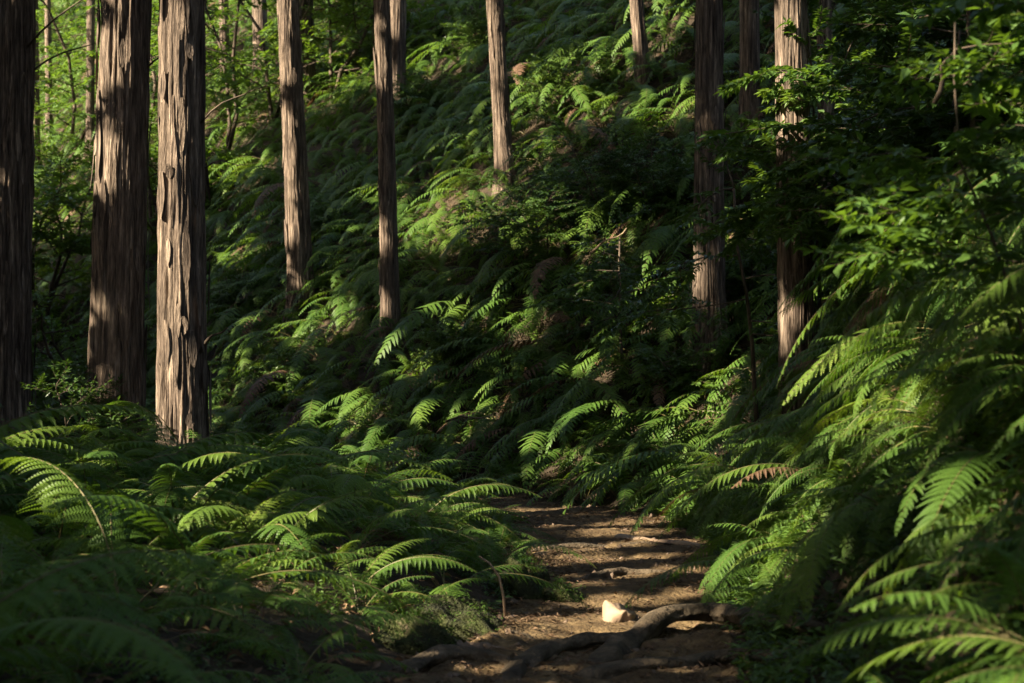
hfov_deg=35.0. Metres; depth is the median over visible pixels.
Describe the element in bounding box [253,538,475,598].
fern plant
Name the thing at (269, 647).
fern plant
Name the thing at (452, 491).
fern plant
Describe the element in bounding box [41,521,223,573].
fern plant
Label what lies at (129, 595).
fern plant
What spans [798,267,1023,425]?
fern plant
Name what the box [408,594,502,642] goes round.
mossy rock
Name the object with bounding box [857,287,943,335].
fern plant
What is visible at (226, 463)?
fern plant
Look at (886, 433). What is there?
fern plant
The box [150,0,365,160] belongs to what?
forest tree
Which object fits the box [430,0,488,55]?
evergreen shrub
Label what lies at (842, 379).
fern plant
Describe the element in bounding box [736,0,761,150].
cedar tree
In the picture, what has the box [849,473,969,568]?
fern plant
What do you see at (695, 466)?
fern plant
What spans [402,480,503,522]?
fern plant
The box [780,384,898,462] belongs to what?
fern plant
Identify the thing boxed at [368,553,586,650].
ground cover
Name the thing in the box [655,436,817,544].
fern plant
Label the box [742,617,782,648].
fern plant
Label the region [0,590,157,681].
fern plant
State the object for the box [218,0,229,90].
cedar tree
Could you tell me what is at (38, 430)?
fern plant
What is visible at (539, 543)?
fern plant
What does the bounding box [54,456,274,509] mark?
fern plant
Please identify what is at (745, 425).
fern plant
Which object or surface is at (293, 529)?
fern plant
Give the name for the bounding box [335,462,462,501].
fern plant
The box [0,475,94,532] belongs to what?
fern plant
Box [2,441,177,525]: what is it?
fern plant
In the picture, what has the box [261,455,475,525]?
fern plant
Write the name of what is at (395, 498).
fern plant
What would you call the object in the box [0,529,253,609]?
fern plant
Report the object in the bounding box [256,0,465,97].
forest bush
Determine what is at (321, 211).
evergreen shrub
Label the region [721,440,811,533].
fern plant
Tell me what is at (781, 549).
fern plant
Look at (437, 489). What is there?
fern plant
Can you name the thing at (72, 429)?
fern plant
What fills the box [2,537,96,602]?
fern plant
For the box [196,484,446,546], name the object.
fern plant
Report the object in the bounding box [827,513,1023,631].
fern plant
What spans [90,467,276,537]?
fern plant
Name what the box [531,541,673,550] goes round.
tree root
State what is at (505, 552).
fern plant
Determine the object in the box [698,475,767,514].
fern plant
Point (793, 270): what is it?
cedar tree
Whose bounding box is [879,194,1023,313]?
fern plant
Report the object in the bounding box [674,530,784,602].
fern plant
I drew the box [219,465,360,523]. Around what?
fern plant
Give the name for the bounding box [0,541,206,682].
fern plant
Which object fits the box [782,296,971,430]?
fern plant
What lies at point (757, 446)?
fern plant
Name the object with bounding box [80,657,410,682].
fern plant
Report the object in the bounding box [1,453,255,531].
fern plant
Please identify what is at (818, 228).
understorey tree
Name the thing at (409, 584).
fern plant
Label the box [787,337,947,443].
fern plant
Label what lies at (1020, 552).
fern plant
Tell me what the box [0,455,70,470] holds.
fern plant
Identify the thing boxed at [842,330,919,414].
fern plant
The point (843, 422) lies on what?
fern plant
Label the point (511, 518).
fern plant
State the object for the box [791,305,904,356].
fern plant
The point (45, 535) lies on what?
fern plant
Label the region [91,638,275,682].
fern plant
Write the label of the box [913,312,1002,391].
fern plant
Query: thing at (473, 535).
fern plant
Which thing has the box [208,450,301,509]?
fern plant
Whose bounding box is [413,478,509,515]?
fern plant
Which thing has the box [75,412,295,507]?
fern plant
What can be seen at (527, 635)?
tree root
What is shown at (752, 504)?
fern plant
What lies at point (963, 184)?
fern plant
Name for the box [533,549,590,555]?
tree root
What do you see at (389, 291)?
cedar tree
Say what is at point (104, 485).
fern plant
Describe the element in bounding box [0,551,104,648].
fern plant
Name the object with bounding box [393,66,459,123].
evergreen shrub
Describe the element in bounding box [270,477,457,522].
fern plant
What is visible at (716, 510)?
fern plant
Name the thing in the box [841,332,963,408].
fern plant
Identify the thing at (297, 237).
cedar tree
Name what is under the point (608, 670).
tree root
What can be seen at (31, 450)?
fern plant
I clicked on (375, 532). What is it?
fern plant
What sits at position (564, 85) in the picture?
evergreen shrub
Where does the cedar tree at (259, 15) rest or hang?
on the ground at (252, 664)
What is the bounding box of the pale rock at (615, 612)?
[602,600,635,622]
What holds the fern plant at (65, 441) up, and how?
on the ground at (252, 664)
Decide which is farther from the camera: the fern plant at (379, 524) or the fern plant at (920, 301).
the fern plant at (379, 524)
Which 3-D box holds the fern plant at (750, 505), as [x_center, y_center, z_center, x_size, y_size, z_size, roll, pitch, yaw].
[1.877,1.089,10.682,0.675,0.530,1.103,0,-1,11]
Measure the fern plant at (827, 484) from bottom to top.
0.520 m
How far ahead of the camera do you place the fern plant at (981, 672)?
4.14 m
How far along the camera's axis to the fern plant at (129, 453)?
11.24 m
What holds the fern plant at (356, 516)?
on the ground at (252, 664)
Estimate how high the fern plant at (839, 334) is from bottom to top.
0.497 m
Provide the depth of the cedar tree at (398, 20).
31.37 m
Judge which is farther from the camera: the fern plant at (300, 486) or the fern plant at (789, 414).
the fern plant at (300, 486)
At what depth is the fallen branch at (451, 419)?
17.41 m
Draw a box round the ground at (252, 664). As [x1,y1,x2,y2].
[0,0,1023,682]
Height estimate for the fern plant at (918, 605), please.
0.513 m
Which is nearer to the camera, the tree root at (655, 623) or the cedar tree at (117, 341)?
the tree root at (655, 623)
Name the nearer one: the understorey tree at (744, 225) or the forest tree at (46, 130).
the understorey tree at (744, 225)
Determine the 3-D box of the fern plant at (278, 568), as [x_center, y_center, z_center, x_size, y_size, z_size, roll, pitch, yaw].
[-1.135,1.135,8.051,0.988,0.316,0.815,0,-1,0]
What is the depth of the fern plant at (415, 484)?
13.46 m
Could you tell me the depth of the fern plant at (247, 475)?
11.27 m
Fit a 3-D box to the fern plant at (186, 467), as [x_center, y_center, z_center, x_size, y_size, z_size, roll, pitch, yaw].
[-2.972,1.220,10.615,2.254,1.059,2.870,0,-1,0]
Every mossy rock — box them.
[371,615,456,654]
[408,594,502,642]
[495,557,549,599]
[541,583,583,602]
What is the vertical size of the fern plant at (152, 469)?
0.734 m
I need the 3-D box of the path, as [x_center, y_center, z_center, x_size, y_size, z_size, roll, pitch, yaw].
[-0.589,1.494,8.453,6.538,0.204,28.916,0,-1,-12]
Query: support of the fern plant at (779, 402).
on the ground at (252, 664)
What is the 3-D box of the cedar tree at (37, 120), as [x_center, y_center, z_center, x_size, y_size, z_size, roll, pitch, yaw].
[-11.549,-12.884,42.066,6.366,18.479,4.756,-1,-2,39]
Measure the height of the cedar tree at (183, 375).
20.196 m
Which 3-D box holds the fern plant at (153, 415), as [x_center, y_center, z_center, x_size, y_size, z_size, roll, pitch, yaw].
[-2.318,1.079,11.956,2.615,1.262,3.034,0,-1,0]
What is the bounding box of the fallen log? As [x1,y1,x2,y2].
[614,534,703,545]
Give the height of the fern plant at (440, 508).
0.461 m
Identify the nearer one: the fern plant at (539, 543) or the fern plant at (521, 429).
the fern plant at (539, 543)
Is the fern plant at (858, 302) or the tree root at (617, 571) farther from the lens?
the fern plant at (858, 302)
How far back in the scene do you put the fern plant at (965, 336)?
7.61 m
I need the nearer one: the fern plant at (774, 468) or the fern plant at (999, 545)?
the fern plant at (999, 545)
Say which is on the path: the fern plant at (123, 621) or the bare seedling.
the bare seedling
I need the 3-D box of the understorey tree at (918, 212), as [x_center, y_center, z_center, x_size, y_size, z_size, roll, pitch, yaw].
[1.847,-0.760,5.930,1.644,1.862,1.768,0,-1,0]
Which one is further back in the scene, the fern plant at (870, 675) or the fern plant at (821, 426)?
the fern plant at (821, 426)
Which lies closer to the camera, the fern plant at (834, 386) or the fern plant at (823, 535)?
the fern plant at (823, 535)
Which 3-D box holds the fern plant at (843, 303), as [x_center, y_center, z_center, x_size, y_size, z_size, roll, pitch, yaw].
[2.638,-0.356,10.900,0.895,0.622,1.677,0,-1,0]
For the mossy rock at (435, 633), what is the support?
on the ground at (252, 664)
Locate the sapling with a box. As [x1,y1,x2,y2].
[517,205,684,370]
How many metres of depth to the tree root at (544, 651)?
7.65 m
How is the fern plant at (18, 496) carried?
on the ground at (252, 664)
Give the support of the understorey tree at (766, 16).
on the ground at (252, 664)
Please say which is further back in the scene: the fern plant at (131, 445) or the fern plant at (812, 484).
the fern plant at (131, 445)
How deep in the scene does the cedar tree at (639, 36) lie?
25.05 m
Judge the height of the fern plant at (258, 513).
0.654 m
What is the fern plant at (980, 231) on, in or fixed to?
on the ground at (252, 664)
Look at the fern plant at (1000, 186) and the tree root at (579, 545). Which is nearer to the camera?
the fern plant at (1000, 186)
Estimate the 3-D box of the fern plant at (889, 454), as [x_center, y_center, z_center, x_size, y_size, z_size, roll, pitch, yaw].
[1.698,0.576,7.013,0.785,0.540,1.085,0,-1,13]
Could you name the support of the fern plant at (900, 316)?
on the ground at (252, 664)
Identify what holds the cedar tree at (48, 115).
on the ground at (252, 664)
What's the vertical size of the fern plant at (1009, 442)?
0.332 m
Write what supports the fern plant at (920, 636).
on the ground at (252, 664)
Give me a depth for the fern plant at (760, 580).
8.21 m
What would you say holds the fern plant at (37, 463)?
on the ground at (252, 664)
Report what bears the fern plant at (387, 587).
on the ground at (252, 664)
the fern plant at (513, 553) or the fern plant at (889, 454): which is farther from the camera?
the fern plant at (513, 553)
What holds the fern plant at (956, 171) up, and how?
on the ground at (252, 664)
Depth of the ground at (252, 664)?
20.51 m
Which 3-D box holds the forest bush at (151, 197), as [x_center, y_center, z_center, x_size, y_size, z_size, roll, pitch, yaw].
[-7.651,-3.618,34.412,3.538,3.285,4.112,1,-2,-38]
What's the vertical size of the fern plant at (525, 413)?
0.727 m
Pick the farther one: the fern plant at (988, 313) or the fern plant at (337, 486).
the fern plant at (337, 486)
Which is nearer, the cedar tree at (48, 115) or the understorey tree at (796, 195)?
the understorey tree at (796, 195)
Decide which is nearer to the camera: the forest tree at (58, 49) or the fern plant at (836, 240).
the fern plant at (836, 240)
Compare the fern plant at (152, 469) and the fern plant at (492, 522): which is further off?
the fern plant at (492, 522)
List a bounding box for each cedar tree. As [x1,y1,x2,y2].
[0,0,97,445]
[33,0,40,179]
[44,0,52,143]
[83,0,94,158]
[85,0,158,456]
[156,0,254,466]
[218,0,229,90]
[247,0,270,90]
[275,0,315,338]
[299,0,316,107]
[372,0,401,346]
[375,0,406,133]
[486,0,515,195]
[629,0,651,85]
[683,0,728,373]
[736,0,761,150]
[774,0,818,447]
[816,0,838,325]
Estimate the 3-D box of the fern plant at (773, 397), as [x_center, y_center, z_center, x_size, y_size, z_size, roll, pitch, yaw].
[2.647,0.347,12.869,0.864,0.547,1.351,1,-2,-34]
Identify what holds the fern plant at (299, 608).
on the ground at (252, 664)
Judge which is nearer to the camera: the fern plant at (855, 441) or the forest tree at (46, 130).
the fern plant at (855, 441)
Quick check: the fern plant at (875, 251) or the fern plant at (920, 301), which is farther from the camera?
the fern plant at (875, 251)
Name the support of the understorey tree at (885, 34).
on the ground at (252, 664)
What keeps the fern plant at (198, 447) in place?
on the ground at (252, 664)
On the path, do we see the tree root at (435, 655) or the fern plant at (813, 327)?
the tree root at (435, 655)
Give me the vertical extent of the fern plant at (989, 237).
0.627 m
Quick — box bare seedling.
[479,556,511,616]
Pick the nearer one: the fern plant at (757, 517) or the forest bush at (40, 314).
the fern plant at (757, 517)
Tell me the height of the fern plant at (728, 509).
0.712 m
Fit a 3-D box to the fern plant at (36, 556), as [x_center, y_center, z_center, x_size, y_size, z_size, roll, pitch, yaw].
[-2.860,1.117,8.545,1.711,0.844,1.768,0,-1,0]
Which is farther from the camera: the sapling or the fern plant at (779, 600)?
the sapling
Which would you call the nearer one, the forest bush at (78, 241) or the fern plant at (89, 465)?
the fern plant at (89, 465)
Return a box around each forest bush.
[31,289,149,436]
[32,145,94,331]
[71,105,251,244]
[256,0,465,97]
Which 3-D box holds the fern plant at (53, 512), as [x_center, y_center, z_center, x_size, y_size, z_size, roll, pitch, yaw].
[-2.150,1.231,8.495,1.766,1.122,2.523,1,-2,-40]
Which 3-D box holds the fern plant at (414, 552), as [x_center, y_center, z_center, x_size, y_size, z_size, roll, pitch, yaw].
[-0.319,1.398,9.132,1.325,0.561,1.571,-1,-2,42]
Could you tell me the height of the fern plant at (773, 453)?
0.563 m
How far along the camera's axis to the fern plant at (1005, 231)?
8.15 m
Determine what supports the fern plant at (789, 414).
on the ground at (252, 664)
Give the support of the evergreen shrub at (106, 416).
on the ground at (252, 664)
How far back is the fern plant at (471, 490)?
11.43 m
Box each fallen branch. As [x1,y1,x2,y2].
[445,413,493,422]
[589,228,626,254]
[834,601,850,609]
[932,30,959,104]
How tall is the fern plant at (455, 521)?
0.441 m
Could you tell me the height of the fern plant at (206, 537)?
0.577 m
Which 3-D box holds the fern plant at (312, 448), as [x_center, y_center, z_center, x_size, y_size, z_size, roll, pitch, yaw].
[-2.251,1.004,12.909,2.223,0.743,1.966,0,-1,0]
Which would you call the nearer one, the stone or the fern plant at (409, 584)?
the stone
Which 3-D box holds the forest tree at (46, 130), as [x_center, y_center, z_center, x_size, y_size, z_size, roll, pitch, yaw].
[-12.455,-5.533,37.764,5.856,7.318,9.632,0,-1,-17]
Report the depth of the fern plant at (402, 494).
11.74 m
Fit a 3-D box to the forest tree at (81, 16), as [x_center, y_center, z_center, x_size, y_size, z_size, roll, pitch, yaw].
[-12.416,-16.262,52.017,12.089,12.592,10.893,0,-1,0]
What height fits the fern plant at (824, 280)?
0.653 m
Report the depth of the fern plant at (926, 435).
6.36 m
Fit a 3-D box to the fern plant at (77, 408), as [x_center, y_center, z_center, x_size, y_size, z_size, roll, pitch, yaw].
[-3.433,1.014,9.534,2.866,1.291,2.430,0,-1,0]
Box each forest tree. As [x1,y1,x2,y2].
[33,67,95,208]
[34,0,218,153]
[38,0,100,43]
[51,4,100,27]
[62,0,276,131]
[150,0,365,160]
[152,0,417,126]
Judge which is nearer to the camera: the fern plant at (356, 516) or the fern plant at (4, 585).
the fern plant at (4, 585)
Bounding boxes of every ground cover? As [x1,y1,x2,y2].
[114,493,531,682]
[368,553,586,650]
[642,257,1023,682]
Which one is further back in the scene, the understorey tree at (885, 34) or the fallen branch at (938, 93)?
the understorey tree at (885, 34)
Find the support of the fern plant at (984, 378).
on the ground at (252, 664)
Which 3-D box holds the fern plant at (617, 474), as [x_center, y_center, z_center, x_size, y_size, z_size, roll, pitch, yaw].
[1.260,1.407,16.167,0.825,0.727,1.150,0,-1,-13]
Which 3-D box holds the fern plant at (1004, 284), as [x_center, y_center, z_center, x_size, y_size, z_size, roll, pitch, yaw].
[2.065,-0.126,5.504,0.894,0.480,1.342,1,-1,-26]
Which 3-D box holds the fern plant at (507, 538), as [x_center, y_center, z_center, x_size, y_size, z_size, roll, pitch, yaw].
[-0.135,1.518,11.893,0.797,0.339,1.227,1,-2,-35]
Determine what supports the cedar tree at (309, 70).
on the ground at (252, 664)
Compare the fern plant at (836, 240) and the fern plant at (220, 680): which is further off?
the fern plant at (836, 240)
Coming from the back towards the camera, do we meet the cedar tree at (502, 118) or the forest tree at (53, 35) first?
the forest tree at (53, 35)
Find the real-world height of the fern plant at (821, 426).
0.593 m
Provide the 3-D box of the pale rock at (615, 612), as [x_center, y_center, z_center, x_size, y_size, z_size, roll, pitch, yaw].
[0.534,1.503,8.685,0.308,0.240,0.273,-1,-2,38]
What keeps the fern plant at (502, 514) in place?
on the ground at (252, 664)
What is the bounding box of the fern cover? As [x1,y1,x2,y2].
[0,0,1023,543]
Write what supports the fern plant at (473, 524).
on the ground at (252, 664)
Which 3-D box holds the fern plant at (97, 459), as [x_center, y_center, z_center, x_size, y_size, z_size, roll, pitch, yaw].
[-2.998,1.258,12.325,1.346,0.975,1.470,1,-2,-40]
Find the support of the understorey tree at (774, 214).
on the ground at (252, 664)
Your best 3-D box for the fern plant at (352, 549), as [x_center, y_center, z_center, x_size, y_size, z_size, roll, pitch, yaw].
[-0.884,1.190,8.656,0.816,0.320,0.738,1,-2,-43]
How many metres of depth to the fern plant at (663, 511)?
13.84 m
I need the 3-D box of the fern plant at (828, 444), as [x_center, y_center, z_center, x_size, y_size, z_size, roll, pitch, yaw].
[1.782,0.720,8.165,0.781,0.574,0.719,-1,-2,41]
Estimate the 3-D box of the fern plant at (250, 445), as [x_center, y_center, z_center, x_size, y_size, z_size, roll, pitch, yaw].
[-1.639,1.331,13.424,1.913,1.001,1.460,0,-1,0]
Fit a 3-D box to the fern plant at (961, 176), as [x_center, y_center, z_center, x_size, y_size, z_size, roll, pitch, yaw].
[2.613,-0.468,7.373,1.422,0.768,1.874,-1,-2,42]
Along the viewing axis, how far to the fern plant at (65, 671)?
5.04 m
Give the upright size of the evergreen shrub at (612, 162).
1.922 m
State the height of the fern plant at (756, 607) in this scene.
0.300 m
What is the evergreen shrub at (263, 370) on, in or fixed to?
on the ground at (252, 664)
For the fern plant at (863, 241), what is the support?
on the ground at (252, 664)
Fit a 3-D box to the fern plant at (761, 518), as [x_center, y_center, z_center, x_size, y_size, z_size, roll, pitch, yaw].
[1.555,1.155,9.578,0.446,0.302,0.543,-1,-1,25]
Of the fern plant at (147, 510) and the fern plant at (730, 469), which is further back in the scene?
the fern plant at (730, 469)
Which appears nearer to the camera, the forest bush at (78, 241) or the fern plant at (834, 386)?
the fern plant at (834, 386)
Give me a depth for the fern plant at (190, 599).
6.21 m
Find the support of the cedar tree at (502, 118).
on the ground at (252, 664)
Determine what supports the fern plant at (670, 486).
on the ground at (252, 664)
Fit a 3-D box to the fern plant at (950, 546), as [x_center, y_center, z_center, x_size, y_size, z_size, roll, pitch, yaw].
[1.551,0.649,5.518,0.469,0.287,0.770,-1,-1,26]
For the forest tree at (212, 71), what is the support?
on the ground at (252, 664)
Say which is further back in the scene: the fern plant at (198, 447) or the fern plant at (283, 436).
the fern plant at (283, 436)
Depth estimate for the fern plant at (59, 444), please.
11.33 m
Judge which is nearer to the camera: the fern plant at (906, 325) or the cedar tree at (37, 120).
the fern plant at (906, 325)
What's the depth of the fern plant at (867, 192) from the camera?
11.07 m
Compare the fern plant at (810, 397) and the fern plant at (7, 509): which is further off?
the fern plant at (810, 397)
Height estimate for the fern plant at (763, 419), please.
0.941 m
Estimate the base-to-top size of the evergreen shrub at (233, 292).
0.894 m
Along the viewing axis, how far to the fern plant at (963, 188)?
10.43 m
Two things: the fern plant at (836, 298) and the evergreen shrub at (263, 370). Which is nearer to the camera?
the fern plant at (836, 298)
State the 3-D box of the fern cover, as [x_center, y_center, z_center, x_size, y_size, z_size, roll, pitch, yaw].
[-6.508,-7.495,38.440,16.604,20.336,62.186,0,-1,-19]
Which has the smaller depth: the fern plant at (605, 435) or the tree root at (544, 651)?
the tree root at (544, 651)
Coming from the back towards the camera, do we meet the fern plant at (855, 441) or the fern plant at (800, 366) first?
the fern plant at (800, 366)
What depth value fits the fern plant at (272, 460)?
8.73 m
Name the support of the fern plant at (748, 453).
on the ground at (252, 664)
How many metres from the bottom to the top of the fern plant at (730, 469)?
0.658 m
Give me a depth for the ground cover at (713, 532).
6.17 m
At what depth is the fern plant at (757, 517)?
9.98 m
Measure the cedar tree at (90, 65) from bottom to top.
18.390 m
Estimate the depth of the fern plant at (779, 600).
7.04 m
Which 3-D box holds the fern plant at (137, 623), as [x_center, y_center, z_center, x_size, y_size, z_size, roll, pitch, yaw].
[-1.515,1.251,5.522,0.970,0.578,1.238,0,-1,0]
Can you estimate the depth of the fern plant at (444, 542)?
9.67 m
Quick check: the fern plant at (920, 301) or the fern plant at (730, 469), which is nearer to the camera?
the fern plant at (920, 301)
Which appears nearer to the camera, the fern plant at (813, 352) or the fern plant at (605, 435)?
the fern plant at (813, 352)
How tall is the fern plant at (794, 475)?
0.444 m
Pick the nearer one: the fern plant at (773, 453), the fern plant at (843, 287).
the fern plant at (843, 287)
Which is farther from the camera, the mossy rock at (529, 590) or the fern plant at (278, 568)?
the mossy rock at (529, 590)
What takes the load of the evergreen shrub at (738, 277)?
on the ground at (252, 664)
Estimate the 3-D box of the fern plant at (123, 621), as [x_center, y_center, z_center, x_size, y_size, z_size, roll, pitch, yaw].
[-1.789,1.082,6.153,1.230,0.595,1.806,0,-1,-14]
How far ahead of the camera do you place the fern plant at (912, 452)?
5.53 m
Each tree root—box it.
[392,644,513,673]
[496,632,614,681]
[505,630,535,639]
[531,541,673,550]
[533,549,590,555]
[574,567,672,583]
[575,648,810,679]
[587,602,824,664]
[662,602,699,606]
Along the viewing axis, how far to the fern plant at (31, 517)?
8.89 m
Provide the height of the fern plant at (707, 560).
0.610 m
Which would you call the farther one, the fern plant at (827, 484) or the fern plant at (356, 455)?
the fern plant at (356, 455)
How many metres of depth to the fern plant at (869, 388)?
8.65 m
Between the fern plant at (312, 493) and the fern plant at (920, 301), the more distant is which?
the fern plant at (312, 493)
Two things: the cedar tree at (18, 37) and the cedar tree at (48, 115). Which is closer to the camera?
the cedar tree at (18, 37)
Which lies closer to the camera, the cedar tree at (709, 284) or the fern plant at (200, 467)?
the fern plant at (200, 467)
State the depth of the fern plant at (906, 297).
10.02 m
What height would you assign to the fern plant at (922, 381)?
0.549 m
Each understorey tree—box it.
[601,132,843,428]
[682,0,913,262]
[686,0,915,341]
[714,9,991,278]
[751,69,1014,324]
[752,4,1022,303]
[770,0,1023,241]
[793,0,1023,346]
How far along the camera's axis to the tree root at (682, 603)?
9.42 m
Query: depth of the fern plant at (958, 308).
7.27 m
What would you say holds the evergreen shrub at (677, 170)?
on the ground at (252, 664)
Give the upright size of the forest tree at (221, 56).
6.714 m
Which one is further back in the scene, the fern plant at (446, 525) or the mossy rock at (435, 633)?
the fern plant at (446, 525)
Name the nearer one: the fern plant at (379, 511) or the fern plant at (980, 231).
the fern plant at (980, 231)
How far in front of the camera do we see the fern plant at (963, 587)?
4.64 m
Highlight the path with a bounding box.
[393,491,744,682]
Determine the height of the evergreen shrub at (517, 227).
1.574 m
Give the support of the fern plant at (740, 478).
on the ground at (252, 664)
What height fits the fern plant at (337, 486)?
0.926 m
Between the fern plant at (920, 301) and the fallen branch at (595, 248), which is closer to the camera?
the fern plant at (920, 301)
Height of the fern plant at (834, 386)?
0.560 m
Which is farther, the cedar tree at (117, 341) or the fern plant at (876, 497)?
the cedar tree at (117, 341)
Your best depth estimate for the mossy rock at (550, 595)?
9.53 m
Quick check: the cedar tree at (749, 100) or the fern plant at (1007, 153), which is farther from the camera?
the cedar tree at (749, 100)
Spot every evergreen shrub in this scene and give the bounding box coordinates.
[0,359,156,455]
[62,385,155,458]
[206,265,277,308]
[240,345,312,401]
[309,194,357,244]
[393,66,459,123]
[407,304,492,377]
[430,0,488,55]
[443,148,603,270]
[503,101,693,224]
[511,39,620,113]
[588,116,693,220]
[635,338,741,396]
[725,230,776,311]
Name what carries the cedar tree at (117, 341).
on the ground at (252, 664)
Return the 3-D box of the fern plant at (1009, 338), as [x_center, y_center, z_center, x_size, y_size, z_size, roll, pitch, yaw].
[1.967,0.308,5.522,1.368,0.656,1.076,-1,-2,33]
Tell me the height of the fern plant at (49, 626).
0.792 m
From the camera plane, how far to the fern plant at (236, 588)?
6.74 m
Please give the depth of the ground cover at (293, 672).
8.02 m
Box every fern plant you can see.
[0,404,150,506]
[0,415,123,486]
[0,425,82,475]
[0,431,291,554]
[0,438,285,472]
[0,440,314,543]
[0,447,261,563]
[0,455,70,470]
[0,457,326,680]
[0,467,276,568]
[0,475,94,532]
[0,481,213,597]
[0,484,119,568]
[0,493,86,539]
[0,515,233,682]
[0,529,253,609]
[0,530,168,674]
[0,536,81,587]
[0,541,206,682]
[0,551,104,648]
[0,560,82,649]
[0,584,57,634]
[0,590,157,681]
[0,607,236,682]
[0,652,157,682]
[1,451,230,543]
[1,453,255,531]
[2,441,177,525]
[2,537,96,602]
[2,550,169,613]
[5,497,80,558]
[8,435,161,505]
[10,495,422,617]
[11,424,153,493]
[19,427,290,490]
[20,437,91,481]
[24,454,291,565]
[31,454,340,559]
[41,449,281,516]
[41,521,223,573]
[49,567,274,672]
[53,400,349,530]
[53,442,209,474]
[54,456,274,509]
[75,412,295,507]
[78,562,371,661]
[80,531,254,590]
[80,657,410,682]
[88,460,340,568]
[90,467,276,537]
[91,419,356,499]
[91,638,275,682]
[108,488,396,574]
[120,489,376,565]
[131,546,349,642]
[137,444,343,509]
[156,413,329,500]
[162,442,430,509]
[168,477,341,543]
[179,533,382,613]
[187,613,428,682]
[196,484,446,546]
[196,489,370,554]
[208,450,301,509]
[212,474,362,525]
[215,578,417,642]
[216,441,390,512]
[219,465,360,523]
[219,496,492,562]
[227,465,406,509]
[236,463,470,564]
[245,487,437,526]
[248,516,522,580]
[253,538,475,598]
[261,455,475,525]
[269,540,411,579]
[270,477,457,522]
[277,461,413,497]
[281,460,492,539]
[281,504,412,551]
[309,550,442,630]
[324,457,490,506]
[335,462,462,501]
[339,546,590,610]
[340,484,479,549]
[342,483,541,557]
[346,487,486,516]
[353,481,510,519]
[359,522,493,571]
[361,502,500,556]
[361,512,499,579]
[361,577,494,608]
[386,498,498,525]
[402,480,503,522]
[405,500,528,542]
[405,507,507,561]
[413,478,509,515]
[443,527,595,567]
[445,534,536,592]
[449,514,546,550]
[452,507,556,540]
[452,523,556,558]
[458,400,530,450]
[472,538,546,561]
[476,505,524,526]
[500,414,572,466]
[556,426,644,483]
[597,445,685,499]
[610,463,755,535]
[624,521,783,607]
[629,465,740,539]
[634,451,729,529]
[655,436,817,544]
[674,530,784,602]
[677,474,752,536]
[682,419,831,502]
[683,422,768,499]
[683,475,765,546]
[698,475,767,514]
[699,489,775,554]
[700,410,825,497]
[706,562,783,625]
[708,532,827,633]
[709,463,822,536]
[711,488,885,628]
[712,542,798,607]
[715,441,818,507]
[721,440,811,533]
[722,397,862,476]
[728,506,781,553]
[729,427,795,472]
[732,339,876,428]
[733,359,871,439]
[733,511,801,546]
[737,428,809,486]
[740,365,864,422]
[741,576,823,638]
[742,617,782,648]
[743,467,801,523]
[745,463,829,513]
[749,327,884,428]
[756,458,843,527]
[759,432,867,502]
[764,232,996,340]
[765,372,853,423]
[765,516,843,595]
[766,541,1023,682]
[768,428,902,493]
[769,261,946,352]
[769,352,871,405]
[770,363,839,421]
[775,234,1023,425]
[777,478,883,571]
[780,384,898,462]
[781,361,874,438]
[781,369,1023,529]
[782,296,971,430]
[784,333,875,382]
[784,459,867,533]
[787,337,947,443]
[789,398,929,502]
[791,191,1016,306]
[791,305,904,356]
[794,407,887,475]
[796,384,931,476]
[797,288,902,387]
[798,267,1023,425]
[804,347,1023,459]
[811,413,940,523]
[812,141,1023,278]
[816,321,893,400]
[819,247,900,333]
[821,287,1023,390]
[823,494,919,574]
[825,444,1022,591]
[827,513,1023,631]
[829,562,1022,682]
[830,147,961,243]
[833,244,957,335]
[833,349,919,409]
[835,277,945,364]
[837,155,1023,334]
[840,412,946,498]
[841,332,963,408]
[841,635,1023,682]
[842,279,934,360]
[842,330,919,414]
[842,335,1023,496]
[847,622,1023,682]
[848,237,920,318]
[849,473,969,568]
[856,669,886,682]
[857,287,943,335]
[858,536,1023,659]
[867,208,1022,302]
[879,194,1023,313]
[880,459,1023,618]
[882,156,1023,292]
[887,172,1023,293]
[887,495,1013,584]
[897,155,1013,247]
[900,339,1023,445]
[903,243,991,345]
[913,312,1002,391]
[914,308,1016,390]
[923,152,1017,207]
[927,263,1023,350]
[928,265,1023,374]
[936,187,1023,308]
[954,97,1021,155]
[967,214,1022,253]
[967,269,1023,359]
[978,122,1023,198]
[982,417,1023,478]
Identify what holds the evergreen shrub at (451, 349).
on the ground at (252, 664)
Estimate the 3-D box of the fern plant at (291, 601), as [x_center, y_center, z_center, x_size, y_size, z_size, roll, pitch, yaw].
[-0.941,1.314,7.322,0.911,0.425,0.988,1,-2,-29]
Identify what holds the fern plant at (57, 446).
on the ground at (252, 664)

